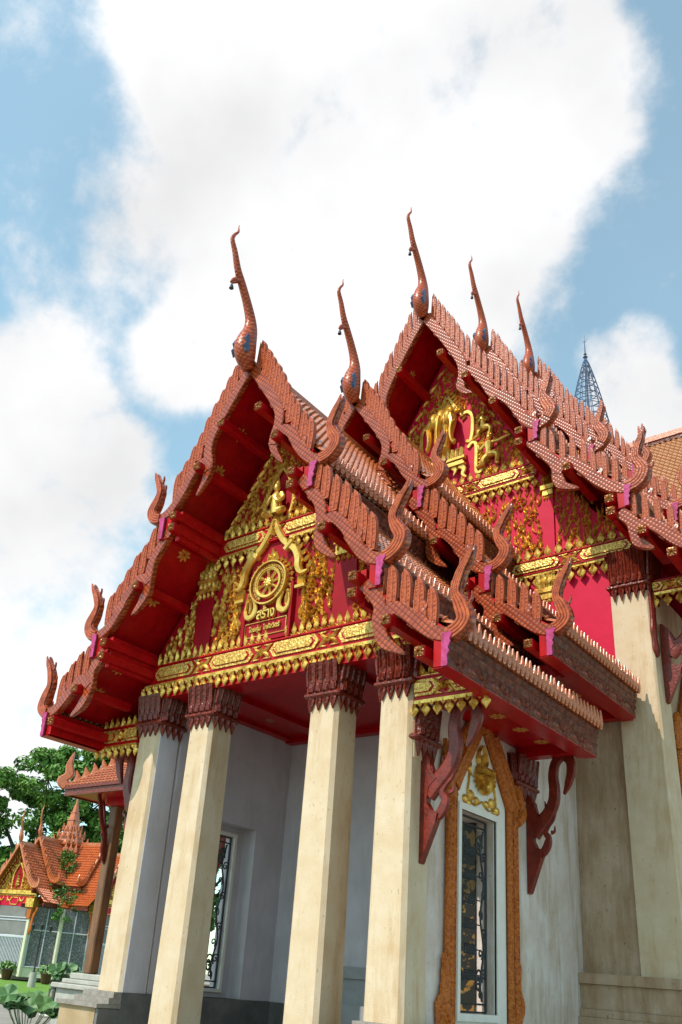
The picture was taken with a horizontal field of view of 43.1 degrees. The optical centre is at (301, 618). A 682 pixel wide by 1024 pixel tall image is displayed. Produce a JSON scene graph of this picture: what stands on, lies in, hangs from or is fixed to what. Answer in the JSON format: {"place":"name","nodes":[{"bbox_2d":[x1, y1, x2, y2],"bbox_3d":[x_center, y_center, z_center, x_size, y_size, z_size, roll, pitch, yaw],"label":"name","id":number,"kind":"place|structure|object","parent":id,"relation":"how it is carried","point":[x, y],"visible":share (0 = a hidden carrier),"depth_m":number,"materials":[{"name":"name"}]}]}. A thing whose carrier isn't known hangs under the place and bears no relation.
{"place":"outdoors","nodes":[
{"label":"outdoors","id":0,"kind":"place"},
{"bbox_2d":[0,978,50,998],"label":"lawn","id":1,"kind":"structure","parent":0,"point":[22,987],"depth_m":54.28,"materials":[{"name":"green plant"}]},
{"bbox_2d":[0,960,16,979],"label":"potted plant","id":2,"kind":"object","parent":1,"relation":"on","point":[6,973],"visible":0.97,"depth_m":62.80,"materials":[{"name":"green plant"}]},
{"bbox_2d":[27,923,52,987],"bbox_3d":[-16.283,20.663,52.987,1.353,3.730,0.473,13,-24,-18],"label":"garden lamp","id":3,"kind":"object","parent":1,"relation":"on","point":[32,978],"visible":0.94,"depth_m":52.81,"materials":[{"name":"metal"}]},
{"bbox_2d":[35,964,51,984],"bbox_3d":[-17.910,25.072,60.705,1.453,1.298,1.360,-3,-24,18],"label":"potted plant","id":4,"kind":"object","parent":1,"relation":"on","point":[46,977],"visible":0.72,"depth_m":60.33,"materials":[{"name":"green plant"}]},
{"bbox_2d":[0,974,209,1023],"bbox_3d":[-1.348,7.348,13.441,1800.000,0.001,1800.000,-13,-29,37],"label":"ground","id":5,"kind":"structure","parent":0,"point":[5,1017],"depth_m":25.62,"materials":[{"name":"concrete"}]},
{"bbox_2d":[0,841,38,897],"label":"broadleaf tree","id":6,"kind":"object","parent":5,"relation":"on","point":[4,847],"visible":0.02,"depth_m":87.63,"materials":[{"name":"green plant"}]},
{"bbox_2d":[0,983,59,1023],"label":"lotus jar","id":7,"kind":"object","parent":5,"relation":"on","point":[30,1004],"visible":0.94,"depth_m":17.82,"materials":[{"name":"green ceramic"}]},
{"bbox_2d":[0,974,60,981],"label":"lawn wall","id":8,"kind":"structure","parent":5,"relation":"on","point":[26,978],"depth_m":67.98,"materials":[{"name":"white paint"}]},
{"bbox_2d":[0,799,120,979],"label":"gate pavilion","id":9,"kind":"structure","parent":8,"relation":"on","point":[29,869],"depth_m":65.59,"materials":[{"name":"orange tile"}]},
{"bbox_2d":[48,849,83,922],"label":"climbing ivy","id":10,"kind":"object","parent":9,"relation":"attached to","point":[56,914],"visible":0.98,"depth_m":66.57,"materials":[{"name":"green plant"}]},
{"bbox_2d":[39,961,79,1016],"bbox_3d":[-7.564,11.684,27.163,1.120,1.617,1.109,-13,-29,37],"label":"lotus jar","id":11,"kind":"object","parent":5,"relation":"on","point":[58,970],"visible":0.45,"depth_m":27.30,"materials":[{"name":"brown ceramic"}]},
{"bbox_2d":[0,744,126,935],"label":"broadleaf tree","id":12,"kind":"object","parent":5,"relation":"on","point":[31,794],"visible":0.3,"depth_m":85.35,"materials":[{"name":"green plant"}]},
{"bbox_2d":[50,752,225,1023],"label":"boundary shrine","id":13,"kind":"object","parent":5,"relation":"on","point":[102,787],"visible":0.2,"depth_m":24.98,"materials":[{"name":"wood"}]},
{"bbox_2d":[90,822,224,931],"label":"broadleaf tree","id":14,"kind":"object","parent":5,"relation":"on","point":[216,900],"visible":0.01,"depth_m":90.02,"materials":[{"name":"green plant"}]},
{"bbox_2d":[37,225,640,1023],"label":"temple porch","id":15,"kind":"object","parent":5,"relation":"on","point":[323,695],"visible":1,"depth_m":16.08,"materials":[{"name":"tile"}]},
{"bbox_2d":[203,830,237,992],"bbox_3d":[-1.993,6.072,18.099,0.146,3.220,1.240,-13,-29,37],"label":"window","id":16,"kind":"structure","parent":15,"relation":"in","point":[206,988],"depth_m":18.41,"materials":[{"name":"white paint"}]},
{"bbox_2d":[434,721,526,1023],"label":"window","id":17,"kind":"structure","parent":15,"relation":"in","point":[483,780],"depth_m":14.59,"materials":[{"name":"orange paint"}]},
{"bbox_2d":[253,207,681,1023],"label":"temple hall","id":18,"kind":"structure","parent":5,"relation":"on","point":[593,497],"depth_m":18.80,"materials":[{"name":"tile"}]},
{"bbox_2d":[574,339,614,439],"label":"wire spire","id":19,"kind":"structure","parent":18,"relation":"on","point":[586,379],"depth_m":35.38,"materials":[{"name":"blue paint"}]},
{"bbox_2d":[672,677,681,795],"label":"side window","id":20,"kind":"structure","parent":18,"relation":"in","point":[677,716],"depth_m":18.13,"materials":[{"name":"orange wood"}]},
{"bbox_2d":[0,0,681,974],"label":"sky","id":21,"kind":"structure","parent":0,"point":[538,142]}
]}

